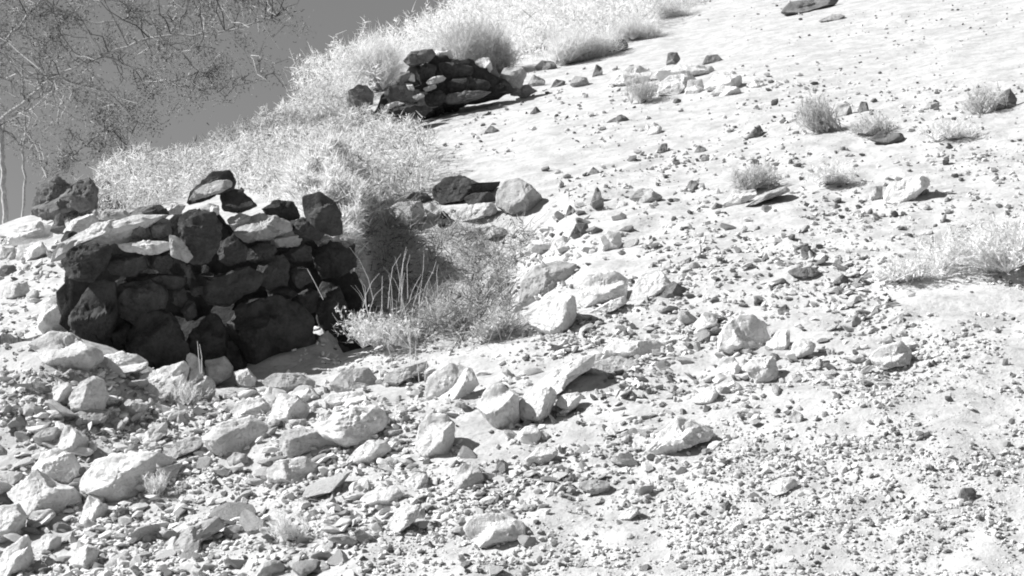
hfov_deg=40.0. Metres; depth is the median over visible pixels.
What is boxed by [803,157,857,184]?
dry tuft
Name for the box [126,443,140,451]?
rock
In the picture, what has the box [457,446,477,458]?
rock
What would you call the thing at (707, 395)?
rock
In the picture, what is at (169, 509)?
rock
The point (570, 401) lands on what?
rock
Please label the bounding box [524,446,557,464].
rock
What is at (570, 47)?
dry bush
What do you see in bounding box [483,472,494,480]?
rock
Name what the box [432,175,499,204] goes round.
rock
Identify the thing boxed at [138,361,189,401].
rock
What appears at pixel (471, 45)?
dry bush
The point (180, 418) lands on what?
rock
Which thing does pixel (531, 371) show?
rock
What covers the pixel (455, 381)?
rock
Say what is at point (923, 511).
rock
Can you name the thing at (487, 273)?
rock
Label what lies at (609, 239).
rock
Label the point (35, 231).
rock
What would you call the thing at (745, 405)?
rock
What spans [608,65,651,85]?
rock
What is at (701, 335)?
rock
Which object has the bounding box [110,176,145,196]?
dry bush
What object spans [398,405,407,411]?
rock
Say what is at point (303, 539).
rock
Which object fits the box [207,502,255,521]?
rock
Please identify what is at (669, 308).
rock
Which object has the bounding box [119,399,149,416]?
rock
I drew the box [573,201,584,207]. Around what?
rock
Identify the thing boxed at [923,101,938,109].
rock
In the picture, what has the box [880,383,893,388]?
rock
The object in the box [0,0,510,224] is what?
sky
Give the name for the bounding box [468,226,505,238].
rock
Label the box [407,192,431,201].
rock
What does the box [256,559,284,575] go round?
rock
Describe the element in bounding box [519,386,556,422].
rock
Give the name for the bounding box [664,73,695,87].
rock
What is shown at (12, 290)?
rock
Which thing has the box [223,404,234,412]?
rock
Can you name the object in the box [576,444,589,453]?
rock
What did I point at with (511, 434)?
rock
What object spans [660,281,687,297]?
rock
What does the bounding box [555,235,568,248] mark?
rock
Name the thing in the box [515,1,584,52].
dry bush
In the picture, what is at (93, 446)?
rock
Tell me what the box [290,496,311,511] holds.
rock
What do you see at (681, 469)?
rock
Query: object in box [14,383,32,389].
rock
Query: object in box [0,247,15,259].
rock
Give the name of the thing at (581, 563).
rock
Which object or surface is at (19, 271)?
rock
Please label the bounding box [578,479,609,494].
rock
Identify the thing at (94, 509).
rock
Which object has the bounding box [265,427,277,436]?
rock
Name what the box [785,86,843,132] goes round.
dry tuft
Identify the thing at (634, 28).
dry bush
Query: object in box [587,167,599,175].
rock
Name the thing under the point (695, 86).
rock
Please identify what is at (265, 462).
rock
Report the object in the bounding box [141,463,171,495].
dry tuft
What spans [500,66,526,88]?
rock
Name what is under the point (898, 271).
dry bush
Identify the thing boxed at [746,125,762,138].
rock
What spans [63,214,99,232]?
rock
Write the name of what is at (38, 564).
rock
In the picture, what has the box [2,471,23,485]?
rock
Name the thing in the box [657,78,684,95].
rock
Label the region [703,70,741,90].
rock
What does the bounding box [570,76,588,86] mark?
rock
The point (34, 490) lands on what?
rock
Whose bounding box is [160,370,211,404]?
dry tuft
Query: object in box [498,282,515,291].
rock
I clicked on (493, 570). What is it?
rock
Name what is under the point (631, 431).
rock
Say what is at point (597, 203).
rock
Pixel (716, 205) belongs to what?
rock
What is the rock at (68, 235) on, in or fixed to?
on the ground at (690, 36)
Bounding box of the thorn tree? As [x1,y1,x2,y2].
[0,0,313,223]
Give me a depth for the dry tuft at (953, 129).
7.99 m
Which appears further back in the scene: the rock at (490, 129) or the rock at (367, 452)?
the rock at (490, 129)
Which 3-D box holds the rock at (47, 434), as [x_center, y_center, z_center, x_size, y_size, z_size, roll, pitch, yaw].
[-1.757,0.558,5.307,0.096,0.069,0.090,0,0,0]
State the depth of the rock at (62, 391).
5.51 m
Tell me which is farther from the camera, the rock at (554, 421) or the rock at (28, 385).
the rock at (28, 385)
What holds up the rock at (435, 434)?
on the ground at (690, 36)
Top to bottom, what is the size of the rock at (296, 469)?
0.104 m
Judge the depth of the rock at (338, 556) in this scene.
3.99 m
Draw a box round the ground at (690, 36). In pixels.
[0,0,1023,575]
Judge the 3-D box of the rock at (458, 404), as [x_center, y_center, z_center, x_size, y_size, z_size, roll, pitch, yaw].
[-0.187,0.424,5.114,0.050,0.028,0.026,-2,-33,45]
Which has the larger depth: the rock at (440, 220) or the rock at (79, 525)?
the rock at (440, 220)
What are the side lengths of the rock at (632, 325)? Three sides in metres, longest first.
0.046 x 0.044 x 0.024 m
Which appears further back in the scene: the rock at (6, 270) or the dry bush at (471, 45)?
the dry bush at (471, 45)
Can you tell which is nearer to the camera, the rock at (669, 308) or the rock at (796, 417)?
the rock at (796, 417)
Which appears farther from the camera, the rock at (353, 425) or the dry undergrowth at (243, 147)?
the dry undergrowth at (243, 147)
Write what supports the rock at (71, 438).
on the ground at (690, 36)
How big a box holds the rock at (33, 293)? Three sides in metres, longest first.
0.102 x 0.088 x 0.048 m
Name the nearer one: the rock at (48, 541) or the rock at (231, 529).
the rock at (231, 529)
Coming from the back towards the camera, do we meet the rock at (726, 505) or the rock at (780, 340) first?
the rock at (780, 340)
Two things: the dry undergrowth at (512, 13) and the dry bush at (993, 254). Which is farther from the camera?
the dry undergrowth at (512, 13)
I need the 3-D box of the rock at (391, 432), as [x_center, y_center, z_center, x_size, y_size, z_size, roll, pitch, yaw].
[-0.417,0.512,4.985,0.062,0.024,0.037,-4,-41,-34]
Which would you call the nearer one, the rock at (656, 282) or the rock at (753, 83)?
the rock at (656, 282)
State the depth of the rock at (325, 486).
4.61 m
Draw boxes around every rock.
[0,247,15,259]
[0,265,16,276]
[0,445,6,455]
[0,481,12,493]
[0,503,26,543]
[0,534,32,575]
[1,221,52,245]
[1,281,29,298]
[2,404,12,412]
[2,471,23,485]
[3,533,32,542]
[7,416,25,428]
[7,469,81,517]
[8,457,34,470]
[12,268,24,275]
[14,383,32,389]
[14,430,29,441]
[16,242,47,260]
[16,332,23,337]
[21,527,42,533]
[22,402,35,415]
[26,289,39,301]
[26,509,55,527]
[28,331,103,370]
[31,176,76,220]
[31,447,80,484]
[32,427,58,445]
[34,381,50,391]
[34,533,61,552]
[34,560,46,572]
[37,296,62,333]
[42,441,55,448]
[43,399,77,418]
[48,382,72,403]
[50,213,64,233]
[50,522,70,532]
[56,425,89,451]
[61,231,76,241]
[61,531,74,543]
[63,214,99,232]
[63,369,76,375]
[68,544,98,569]
[69,177,98,212]
[69,376,108,412]
[75,409,108,424]
[76,523,83,529]
[79,451,174,500]
[79,467,85,473]
[81,495,107,521]
[84,531,98,537]
[89,440,96,451]
[97,181,115,208]
[98,209,129,220]
[102,351,147,375]
[104,551,129,567]
[109,200,125,208]
[109,389,121,395]
[110,417,125,431]
[111,507,129,521]
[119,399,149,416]
[120,495,133,500]
[122,554,132,560]
[125,379,148,388]
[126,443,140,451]
[129,204,163,215]
[129,412,142,422]
[130,524,159,541]
[132,503,147,513]
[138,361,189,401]
[140,489,148,498]
[142,422,167,441]
[154,458,185,480]
[154,548,175,560]
[155,403,168,412]
[160,530,179,538]
[164,505,175,513]
[165,436,203,458]
[173,517,224,553]
[176,413,187,424]
[179,540,200,560]
[183,376,215,400]
[186,353,206,383]
[187,170,235,204]
[189,180,231,199]
[192,570,209,575]
[193,406,207,414]
[196,456,214,469]
[201,203,219,214]
[202,415,267,455]
[205,356,232,385]
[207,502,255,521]
[211,469,230,476]
[220,189,256,212]
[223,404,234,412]
[224,525,242,534]
[224,559,246,567]
[227,452,248,466]
[230,398,271,418]
[234,368,256,386]
[234,490,252,502]
[238,187,243,194]
[239,508,268,534]
[245,478,265,485]
[254,466,267,477]
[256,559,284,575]
[257,459,272,466]
[262,373,315,393]
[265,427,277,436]
[265,456,317,483]
[267,393,309,424]
[279,427,335,457]
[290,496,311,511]
[291,559,319,575]
[293,385,319,401]
[296,536,314,543]
[302,192,342,235]
[302,470,352,498]
[311,551,332,560]
[313,560,328,572]
[315,404,387,447]
[320,391,367,408]
[324,541,332,549]
[326,494,336,510]
[327,535,358,545]
[327,549,348,565]
[329,367,376,392]
[347,440,390,465]
[356,529,375,543]
[363,486,403,505]
[381,361,428,385]
[383,201,424,227]
[385,429,401,435]
[387,504,420,532]
[392,446,403,451]
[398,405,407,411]
[400,415,411,423]
[404,472,427,489]
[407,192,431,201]
[415,414,454,458]
[423,459,430,464]
[425,203,438,218]
[425,362,478,400]
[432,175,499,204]
[437,211,450,227]
[444,412,459,416]
[449,459,457,467]
[451,526,464,533]
[453,202,497,220]
[453,462,483,489]
[456,402,464,407]
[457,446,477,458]
[460,561,471,566]
[463,512,525,547]
[464,192,495,204]
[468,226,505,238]
[477,383,520,427]
[479,267,499,286]
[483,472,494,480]
[485,125,498,133]
[485,565,503,575]
[495,178,542,214]
[495,460,508,474]
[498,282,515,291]
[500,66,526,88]
[501,366,513,376]
[504,430,516,438]
[514,425,540,444]
[517,535,537,547]
[519,260,576,306]
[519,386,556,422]
[523,367,543,375]
[524,292,576,334]
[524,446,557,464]
[526,238,555,253]
[527,75,544,86]
[530,107,540,113]
[531,354,595,394]
[535,60,556,70]
[549,415,557,424]
[551,79,564,87]
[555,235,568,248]
[555,392,582,411]
[565,205,575,216]
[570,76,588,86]
[570,223,588,238]
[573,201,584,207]
[575,558,585,567]
[576,210,585,214]
[576,271,628,307]
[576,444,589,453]
[577,313,584,319]
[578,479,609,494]
[585,356,639,375]
[586,226,602,233]
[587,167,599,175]
[590,198,603,208]
[590,296,627,314]
[591,187,601,201]
[592,64,602,76]
[594,497,604,504]
[597,473,608,479]
[599,230,621,250]
[603,340,665,358]
[605,39,628,53]
[606,114,628,122]
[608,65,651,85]
[611,212,626,220]
[617,453,639,466]
[619,225,634,230]
[619,506,639,519]
[623,238,638,247]
[628,322,636,328]
[628,428,637,434]
[629,188,661,202]
[629,269,670,300]
[633,373,646,380]
[634,485,653,494]
[637,429,653,436]
[639,564,651,570]
[641,414,652,419]
[643,415,713,454]
[647,122,661,134]
[653,64,713,80]
[655,360,670,368]
[655,384,663,389]
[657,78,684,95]
[657,143,667,152]
[658,305,677,312]
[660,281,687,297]
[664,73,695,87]
[666,52,679,64]
[675,356,692,363]
[675,466,687,474]
[677,311,696,324]
[678,485,687,491]
[683,180,698,192]
[684,79,703,93]
[684,342,693,348]
[684,372,694,379]
[692,312,717,328]
[692,386,717,403]
[693,329,709,341]
[693,341,700,351]
[694,145,705,152]
[695,65,705,75]
[702,54,721,64]
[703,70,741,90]
[709,327,721,335]
[710,85,740,95]
[712,203,722,209]
[715,352,724,357]
[717,314,770,354]
[717,355,740,375]
[719,386,729,393]
[721,501,731,510]
[722,189,756,206]
[728,520,744,533]
[738,303,747,306]
[739,349,752,353]
[740,226,747,232]
[740,403,748,407]
[741,356,777,383]
[745,187,789,206]
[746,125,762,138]
[747,79,763,87]
[760,462,778,470]
[761,205,771,211]
[765,329,789,349]
[768,478,796,495]
[769,353,779,360]
[771,384,780,394]
[778,304,788,314]
[781,0,837,14]
[788,268,821,277]
[788,411,803,422]
[790,338,815,357]
[793,375,805,382]
[797,243,808,248]
[799,225,809,232]
[800,246,816,257]
[816,338,827,342]
[819,14,844,21]
[824,369,836,375]
[826,324,838,330]
[832,274,847,283]
[833,103,851,116]
[840,325,853,331]
[858,101,868,112]
[860,379,872,385]
[869,186,882,200]
[869,341,911,369]
[870,131,904,144]
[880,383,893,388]
[883,175,929,203]
[887,314,903,325]
[890,280,900,285]
[916,509,928,517]
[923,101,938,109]
[957,487,975,502]
[992,88,1016,110]
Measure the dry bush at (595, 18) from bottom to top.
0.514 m
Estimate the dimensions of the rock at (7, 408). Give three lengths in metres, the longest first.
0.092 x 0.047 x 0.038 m
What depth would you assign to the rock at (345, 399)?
5.45 m
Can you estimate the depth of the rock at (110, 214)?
8.35 m
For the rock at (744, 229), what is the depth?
6.88 m
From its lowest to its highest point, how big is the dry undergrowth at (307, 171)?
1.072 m
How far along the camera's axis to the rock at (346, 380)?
5.68 m
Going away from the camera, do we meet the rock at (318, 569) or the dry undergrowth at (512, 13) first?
the rock at (318, 569)
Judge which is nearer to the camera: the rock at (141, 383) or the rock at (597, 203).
the rock at (141, 383)
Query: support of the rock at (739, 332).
on the ground at (690, 36)
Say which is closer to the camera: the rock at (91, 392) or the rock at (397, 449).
the rock at (397, 449)
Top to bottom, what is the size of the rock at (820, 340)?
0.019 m
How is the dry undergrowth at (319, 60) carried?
on the ground at (690, 36)
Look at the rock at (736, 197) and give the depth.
7.46 m
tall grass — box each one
[197,341,201,372]
[350,248,454,324]
[385,320,429,383]
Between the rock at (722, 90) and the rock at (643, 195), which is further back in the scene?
the rock at (722, 90)
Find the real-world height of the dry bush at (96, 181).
0.432 m
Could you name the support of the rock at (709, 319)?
on the ground at (690, 36)
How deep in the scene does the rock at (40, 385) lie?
5.51 m
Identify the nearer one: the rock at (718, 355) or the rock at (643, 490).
the rock at (643, 490)
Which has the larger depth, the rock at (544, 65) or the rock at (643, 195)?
the rock at (544, 65)
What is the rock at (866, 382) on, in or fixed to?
on the ground at (690, 36)
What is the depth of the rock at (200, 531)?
4.33 m
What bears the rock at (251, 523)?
on the ground at (690, 36)
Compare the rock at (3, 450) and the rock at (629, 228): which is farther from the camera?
the rock at (629, 228)
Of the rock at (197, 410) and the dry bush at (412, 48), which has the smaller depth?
the rock at (197, 410)
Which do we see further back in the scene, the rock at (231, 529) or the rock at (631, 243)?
the rock at (631, 243)
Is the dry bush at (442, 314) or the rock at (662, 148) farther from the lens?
the rock at (662, 148)
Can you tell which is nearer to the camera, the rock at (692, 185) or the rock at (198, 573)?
the rock at (198, 573)
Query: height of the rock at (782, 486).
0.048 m
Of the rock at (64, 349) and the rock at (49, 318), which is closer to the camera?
the rock at (64, 349)
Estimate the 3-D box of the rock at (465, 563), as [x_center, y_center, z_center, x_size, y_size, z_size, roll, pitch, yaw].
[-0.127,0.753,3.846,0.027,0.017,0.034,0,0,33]
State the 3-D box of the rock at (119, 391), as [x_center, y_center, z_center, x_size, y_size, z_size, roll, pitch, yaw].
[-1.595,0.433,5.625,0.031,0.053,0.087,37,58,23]
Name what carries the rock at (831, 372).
on the ground at (690, 36)
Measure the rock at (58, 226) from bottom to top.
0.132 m
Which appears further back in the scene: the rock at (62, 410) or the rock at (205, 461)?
the rock at (62, 410)
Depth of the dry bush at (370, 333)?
6.19 m
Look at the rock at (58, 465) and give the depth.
5.06 m
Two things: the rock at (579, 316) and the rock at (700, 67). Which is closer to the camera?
the rock at (579, 316)
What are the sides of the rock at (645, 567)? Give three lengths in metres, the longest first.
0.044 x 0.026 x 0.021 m
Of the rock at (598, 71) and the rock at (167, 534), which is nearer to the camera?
the rock at (167, 534)
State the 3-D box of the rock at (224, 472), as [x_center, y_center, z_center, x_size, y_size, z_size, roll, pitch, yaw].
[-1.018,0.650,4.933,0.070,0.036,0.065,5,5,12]
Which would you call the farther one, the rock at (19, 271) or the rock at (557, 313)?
the rock at (19, 271)
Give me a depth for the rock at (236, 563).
4.14 m
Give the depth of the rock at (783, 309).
5.45 m
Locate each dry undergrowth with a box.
[76,69,450,237]
[264,127,379,268]
[278,20,372,114]
[331,0,686,91]
[350,194,548,350]
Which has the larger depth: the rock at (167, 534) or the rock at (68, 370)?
the rock at (68, 370)
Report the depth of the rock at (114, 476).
4.91 m
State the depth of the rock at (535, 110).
12.61 m
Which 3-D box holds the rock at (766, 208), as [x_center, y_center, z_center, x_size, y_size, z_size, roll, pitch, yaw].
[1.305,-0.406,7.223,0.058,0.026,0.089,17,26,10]
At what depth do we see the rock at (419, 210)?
8.95 m
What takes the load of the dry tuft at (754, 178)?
on the ground at (690, 36)
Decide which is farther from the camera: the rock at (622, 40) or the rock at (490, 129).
the rock at (622, 40)
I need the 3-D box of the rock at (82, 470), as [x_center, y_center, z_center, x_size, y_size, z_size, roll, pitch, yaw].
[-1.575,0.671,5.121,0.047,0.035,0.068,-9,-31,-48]
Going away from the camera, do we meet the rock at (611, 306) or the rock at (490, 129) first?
the rock at (611, 306)
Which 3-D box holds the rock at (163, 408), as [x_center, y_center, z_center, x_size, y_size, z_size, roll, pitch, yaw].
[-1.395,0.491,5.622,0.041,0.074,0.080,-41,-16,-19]
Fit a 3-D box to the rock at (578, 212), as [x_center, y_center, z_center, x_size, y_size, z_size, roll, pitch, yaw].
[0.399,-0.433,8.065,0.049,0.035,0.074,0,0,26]
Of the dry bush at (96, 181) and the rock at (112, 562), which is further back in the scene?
the dry bush at (96, 181)
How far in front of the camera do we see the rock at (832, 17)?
15.01 m
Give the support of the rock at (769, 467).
on the ground at (690, 36)
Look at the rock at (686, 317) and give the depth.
5.67 m
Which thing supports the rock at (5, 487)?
on the ground at (690, 36)
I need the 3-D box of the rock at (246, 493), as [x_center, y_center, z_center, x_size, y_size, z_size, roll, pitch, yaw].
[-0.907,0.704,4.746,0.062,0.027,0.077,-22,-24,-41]
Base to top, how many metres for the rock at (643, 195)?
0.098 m
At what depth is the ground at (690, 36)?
6.07 m
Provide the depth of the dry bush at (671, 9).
19.35 m
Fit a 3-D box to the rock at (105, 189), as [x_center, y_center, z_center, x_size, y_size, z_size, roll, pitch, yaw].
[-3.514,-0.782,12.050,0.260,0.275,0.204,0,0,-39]
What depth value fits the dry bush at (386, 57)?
17.41 m
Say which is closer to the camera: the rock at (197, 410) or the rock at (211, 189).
the rock at (197, 410)
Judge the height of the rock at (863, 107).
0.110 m
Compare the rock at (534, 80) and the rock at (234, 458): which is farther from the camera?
the rock at (534, 80)
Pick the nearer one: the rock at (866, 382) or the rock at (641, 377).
the rock at (866, 382)
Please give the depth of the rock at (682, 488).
4.11 m
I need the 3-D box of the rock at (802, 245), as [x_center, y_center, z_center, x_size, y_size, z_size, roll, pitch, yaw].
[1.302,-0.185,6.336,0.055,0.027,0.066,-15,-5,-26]
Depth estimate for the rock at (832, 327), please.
5.18 m
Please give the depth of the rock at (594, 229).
7.48 m
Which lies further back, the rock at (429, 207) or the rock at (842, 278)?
the rock at (429, 207)
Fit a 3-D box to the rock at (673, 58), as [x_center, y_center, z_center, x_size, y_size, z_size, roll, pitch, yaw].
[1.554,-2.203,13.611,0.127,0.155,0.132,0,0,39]
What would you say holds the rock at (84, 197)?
on the ground at (690, 36)
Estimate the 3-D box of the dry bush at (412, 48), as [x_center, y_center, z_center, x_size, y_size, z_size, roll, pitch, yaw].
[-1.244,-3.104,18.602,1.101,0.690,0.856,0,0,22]
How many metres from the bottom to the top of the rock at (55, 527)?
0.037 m
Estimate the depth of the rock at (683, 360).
5.17 m
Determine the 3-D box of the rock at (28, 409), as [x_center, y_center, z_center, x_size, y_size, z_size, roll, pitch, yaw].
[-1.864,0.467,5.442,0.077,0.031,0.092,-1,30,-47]
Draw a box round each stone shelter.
[50,199,372,370]
[348,47,536,134]
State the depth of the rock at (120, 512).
4.76 m
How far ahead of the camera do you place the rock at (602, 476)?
4.31 m
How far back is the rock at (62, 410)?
5.42 m
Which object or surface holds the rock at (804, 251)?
on the ground at (690, 36)
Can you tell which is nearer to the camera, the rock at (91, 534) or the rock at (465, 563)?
the rock at (465, 563)
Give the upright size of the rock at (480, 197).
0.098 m
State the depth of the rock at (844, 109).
9.41 m
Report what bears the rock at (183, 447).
on the ground at (690, 36)
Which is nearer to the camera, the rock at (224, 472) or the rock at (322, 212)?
the rock at (224, 472)
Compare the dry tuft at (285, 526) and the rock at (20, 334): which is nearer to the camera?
the dry tuft at (285, 526)
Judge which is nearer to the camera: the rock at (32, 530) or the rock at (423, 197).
the rock at (32, 530)
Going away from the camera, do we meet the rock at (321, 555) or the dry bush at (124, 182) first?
the rock at (321, 555)
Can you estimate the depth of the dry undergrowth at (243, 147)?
11.89 m
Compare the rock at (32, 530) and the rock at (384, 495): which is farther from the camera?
the rock at (32, 530)
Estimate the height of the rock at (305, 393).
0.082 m
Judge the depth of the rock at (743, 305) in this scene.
5.71 m
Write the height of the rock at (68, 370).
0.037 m
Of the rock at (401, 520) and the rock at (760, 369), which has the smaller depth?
the rock at (401, 520)
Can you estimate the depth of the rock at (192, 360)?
6.11 m
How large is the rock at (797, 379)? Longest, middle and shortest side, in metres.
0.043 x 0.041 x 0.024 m
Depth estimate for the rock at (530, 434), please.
4.67 m
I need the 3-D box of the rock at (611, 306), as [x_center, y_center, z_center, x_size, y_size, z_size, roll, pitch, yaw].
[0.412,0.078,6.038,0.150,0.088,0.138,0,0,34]
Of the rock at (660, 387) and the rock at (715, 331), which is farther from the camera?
the rock at (715, 331)
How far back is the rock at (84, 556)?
4.39 m
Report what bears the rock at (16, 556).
on the ground at (690, 36)
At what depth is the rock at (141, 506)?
4.78 m
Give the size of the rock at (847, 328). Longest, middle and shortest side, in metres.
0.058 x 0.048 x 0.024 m
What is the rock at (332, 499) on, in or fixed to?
on the ground at (690, 36)
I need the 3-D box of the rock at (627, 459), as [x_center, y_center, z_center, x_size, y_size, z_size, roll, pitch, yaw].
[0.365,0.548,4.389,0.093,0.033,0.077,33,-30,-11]
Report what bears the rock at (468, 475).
on the ground at (690, 36)
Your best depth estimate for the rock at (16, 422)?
5.35 m
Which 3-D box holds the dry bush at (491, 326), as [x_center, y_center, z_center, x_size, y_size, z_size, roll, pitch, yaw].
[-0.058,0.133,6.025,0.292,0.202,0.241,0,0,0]
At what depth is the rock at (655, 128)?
10.34 m
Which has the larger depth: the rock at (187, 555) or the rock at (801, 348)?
the rock at (801, 348)
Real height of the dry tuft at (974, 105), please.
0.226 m
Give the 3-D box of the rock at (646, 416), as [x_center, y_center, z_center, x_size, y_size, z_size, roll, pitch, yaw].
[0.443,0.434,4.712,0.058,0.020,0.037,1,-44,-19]
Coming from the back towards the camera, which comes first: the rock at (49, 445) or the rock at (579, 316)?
the rock at (579, 316)
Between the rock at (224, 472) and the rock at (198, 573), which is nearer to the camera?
the rock at (198, 573)
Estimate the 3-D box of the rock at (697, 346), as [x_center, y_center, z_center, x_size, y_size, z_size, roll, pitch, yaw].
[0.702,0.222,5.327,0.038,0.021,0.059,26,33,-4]
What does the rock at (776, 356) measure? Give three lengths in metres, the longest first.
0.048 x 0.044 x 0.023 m
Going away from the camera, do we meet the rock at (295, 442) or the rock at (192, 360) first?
the rock at (295, 442)
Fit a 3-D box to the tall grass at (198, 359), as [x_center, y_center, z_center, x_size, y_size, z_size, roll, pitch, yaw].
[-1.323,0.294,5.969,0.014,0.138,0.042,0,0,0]
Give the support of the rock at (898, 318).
on the ground at (690, 36)
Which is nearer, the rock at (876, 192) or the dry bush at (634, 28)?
the rock at (876, 192)
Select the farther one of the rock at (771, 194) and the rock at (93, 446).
the rock at (771, 194)
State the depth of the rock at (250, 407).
5.57 m
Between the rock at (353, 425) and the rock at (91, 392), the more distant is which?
the rock at (91, 392)
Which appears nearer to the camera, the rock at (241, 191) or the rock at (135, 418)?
the rock at (135, 418)
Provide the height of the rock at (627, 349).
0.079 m
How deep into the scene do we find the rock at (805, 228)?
6.57 m
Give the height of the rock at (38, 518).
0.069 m
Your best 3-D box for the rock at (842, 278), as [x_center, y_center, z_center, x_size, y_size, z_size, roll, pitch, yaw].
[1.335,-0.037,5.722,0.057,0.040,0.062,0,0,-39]
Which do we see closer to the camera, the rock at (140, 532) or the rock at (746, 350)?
the rock at (140, 532)
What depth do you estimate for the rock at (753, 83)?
11.42 m
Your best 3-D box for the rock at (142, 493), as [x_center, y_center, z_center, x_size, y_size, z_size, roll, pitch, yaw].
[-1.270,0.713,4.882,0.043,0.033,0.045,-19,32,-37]
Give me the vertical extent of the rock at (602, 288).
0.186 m
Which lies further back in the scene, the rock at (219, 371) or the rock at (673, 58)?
the rock at (673, 58)
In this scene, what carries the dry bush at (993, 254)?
on the ground at (690, 36)
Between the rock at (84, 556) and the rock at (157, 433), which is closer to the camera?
the rock at (84, 556)
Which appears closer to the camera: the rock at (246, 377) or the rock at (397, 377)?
the rock at (397, 377)
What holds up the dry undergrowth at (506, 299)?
on the ground at (690, 36)
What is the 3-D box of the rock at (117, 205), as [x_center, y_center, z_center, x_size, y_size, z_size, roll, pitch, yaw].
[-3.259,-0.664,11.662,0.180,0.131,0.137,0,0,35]
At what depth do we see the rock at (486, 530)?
4.00 m
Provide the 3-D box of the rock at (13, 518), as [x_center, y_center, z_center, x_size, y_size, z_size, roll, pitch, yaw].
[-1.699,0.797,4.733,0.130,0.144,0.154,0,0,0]
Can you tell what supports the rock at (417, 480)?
on the ground at (690, 36)
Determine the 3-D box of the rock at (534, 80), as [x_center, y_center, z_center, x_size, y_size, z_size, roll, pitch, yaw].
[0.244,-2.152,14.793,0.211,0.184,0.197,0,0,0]
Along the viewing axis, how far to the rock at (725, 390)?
4.77 m
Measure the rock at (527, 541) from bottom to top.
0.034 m
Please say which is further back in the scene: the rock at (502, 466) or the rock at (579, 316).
the rock at (579, 316)
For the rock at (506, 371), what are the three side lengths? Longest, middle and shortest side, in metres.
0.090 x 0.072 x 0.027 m
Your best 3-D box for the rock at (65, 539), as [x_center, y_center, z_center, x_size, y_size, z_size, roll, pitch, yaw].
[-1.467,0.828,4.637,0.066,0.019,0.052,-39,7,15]
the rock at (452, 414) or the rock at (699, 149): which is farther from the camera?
the rock at (699, 149)
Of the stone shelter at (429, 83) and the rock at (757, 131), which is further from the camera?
the stone shelter at (429, 83)
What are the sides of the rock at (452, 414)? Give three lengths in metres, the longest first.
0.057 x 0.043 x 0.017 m
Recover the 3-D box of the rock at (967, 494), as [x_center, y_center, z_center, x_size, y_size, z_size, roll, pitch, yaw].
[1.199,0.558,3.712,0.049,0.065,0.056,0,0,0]
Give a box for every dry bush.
[41,175,110,219]
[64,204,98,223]
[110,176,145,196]
[321,70,380,110]
[333,304,425,348]
[341,21,408,90]
[384,26,439,71]
[416,289,486,331]
[423,4,526,72]
[464,298,527,337]
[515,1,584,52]
[542,16,630,63]
[559,4,619,32]
[600,2,663,40]
[639,0,696,17]
[868,245,964,282]
[913,212,1023,274]
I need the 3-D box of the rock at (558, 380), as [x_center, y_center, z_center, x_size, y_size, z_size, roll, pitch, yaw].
[0.170,0.329,5.151,0.234,0.179,0.185,0,0,-33]
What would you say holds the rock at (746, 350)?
on the ground at (690, 36)
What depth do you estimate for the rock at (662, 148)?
9.63 m
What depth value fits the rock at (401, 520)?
4.17 m
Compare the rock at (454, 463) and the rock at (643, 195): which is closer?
the rock at (454, 463)
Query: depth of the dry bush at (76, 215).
11.26 m
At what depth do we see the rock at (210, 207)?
6.55 m
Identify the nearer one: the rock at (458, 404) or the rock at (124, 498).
the rock at (124, 498)
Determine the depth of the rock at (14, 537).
4.62 m
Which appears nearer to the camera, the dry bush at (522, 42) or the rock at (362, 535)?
the rock at (362, 535)
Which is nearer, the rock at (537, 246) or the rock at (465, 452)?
the rock at (465, 452)
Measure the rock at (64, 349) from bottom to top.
0.174 m
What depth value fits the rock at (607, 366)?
5.20 m
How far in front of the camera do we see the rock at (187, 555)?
4.28 m
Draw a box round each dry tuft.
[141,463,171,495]
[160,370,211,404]
[264,505,308,541]
[620,69,661,103]
[727,157,786,190]
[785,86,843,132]
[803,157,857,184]
[842,111,897,134]
[917,117,986,140]
[959,78,1012,114]
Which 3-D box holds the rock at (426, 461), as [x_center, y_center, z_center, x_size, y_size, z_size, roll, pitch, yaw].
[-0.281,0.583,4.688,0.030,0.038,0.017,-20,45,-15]
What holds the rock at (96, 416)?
on the ground at (690, 36)
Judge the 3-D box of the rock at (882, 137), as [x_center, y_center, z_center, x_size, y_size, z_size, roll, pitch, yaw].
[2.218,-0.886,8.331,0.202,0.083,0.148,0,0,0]
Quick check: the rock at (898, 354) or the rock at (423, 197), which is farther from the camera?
the rock at (423, 197)
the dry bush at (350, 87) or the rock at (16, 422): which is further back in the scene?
the dry bush at (350, 87)
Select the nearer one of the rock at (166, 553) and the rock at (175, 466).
the rock at (166, 553)
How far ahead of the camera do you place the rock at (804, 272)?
5.85 m
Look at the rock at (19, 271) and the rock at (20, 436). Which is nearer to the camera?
the rock at (20, 436)
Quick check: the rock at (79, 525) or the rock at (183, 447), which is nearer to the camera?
the rock at (79, 525)
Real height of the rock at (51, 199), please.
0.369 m
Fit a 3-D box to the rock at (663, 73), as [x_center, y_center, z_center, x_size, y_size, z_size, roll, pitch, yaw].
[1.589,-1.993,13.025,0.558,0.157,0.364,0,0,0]
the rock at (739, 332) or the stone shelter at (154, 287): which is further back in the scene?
the stone shelter at (154, 287)
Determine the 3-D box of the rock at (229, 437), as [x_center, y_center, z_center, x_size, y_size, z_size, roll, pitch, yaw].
[-1.021,0.543,5.145,0.248,0.153,0.183,0,0,-35]
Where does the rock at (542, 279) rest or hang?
on the ground at (690, 36)
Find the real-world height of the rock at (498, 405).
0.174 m
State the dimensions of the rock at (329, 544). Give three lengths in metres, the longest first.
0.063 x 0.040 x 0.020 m
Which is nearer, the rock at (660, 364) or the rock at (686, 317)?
the rock at (660, 364)
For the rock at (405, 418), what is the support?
on the ground at (690, 36)
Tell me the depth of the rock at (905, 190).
6.80 m

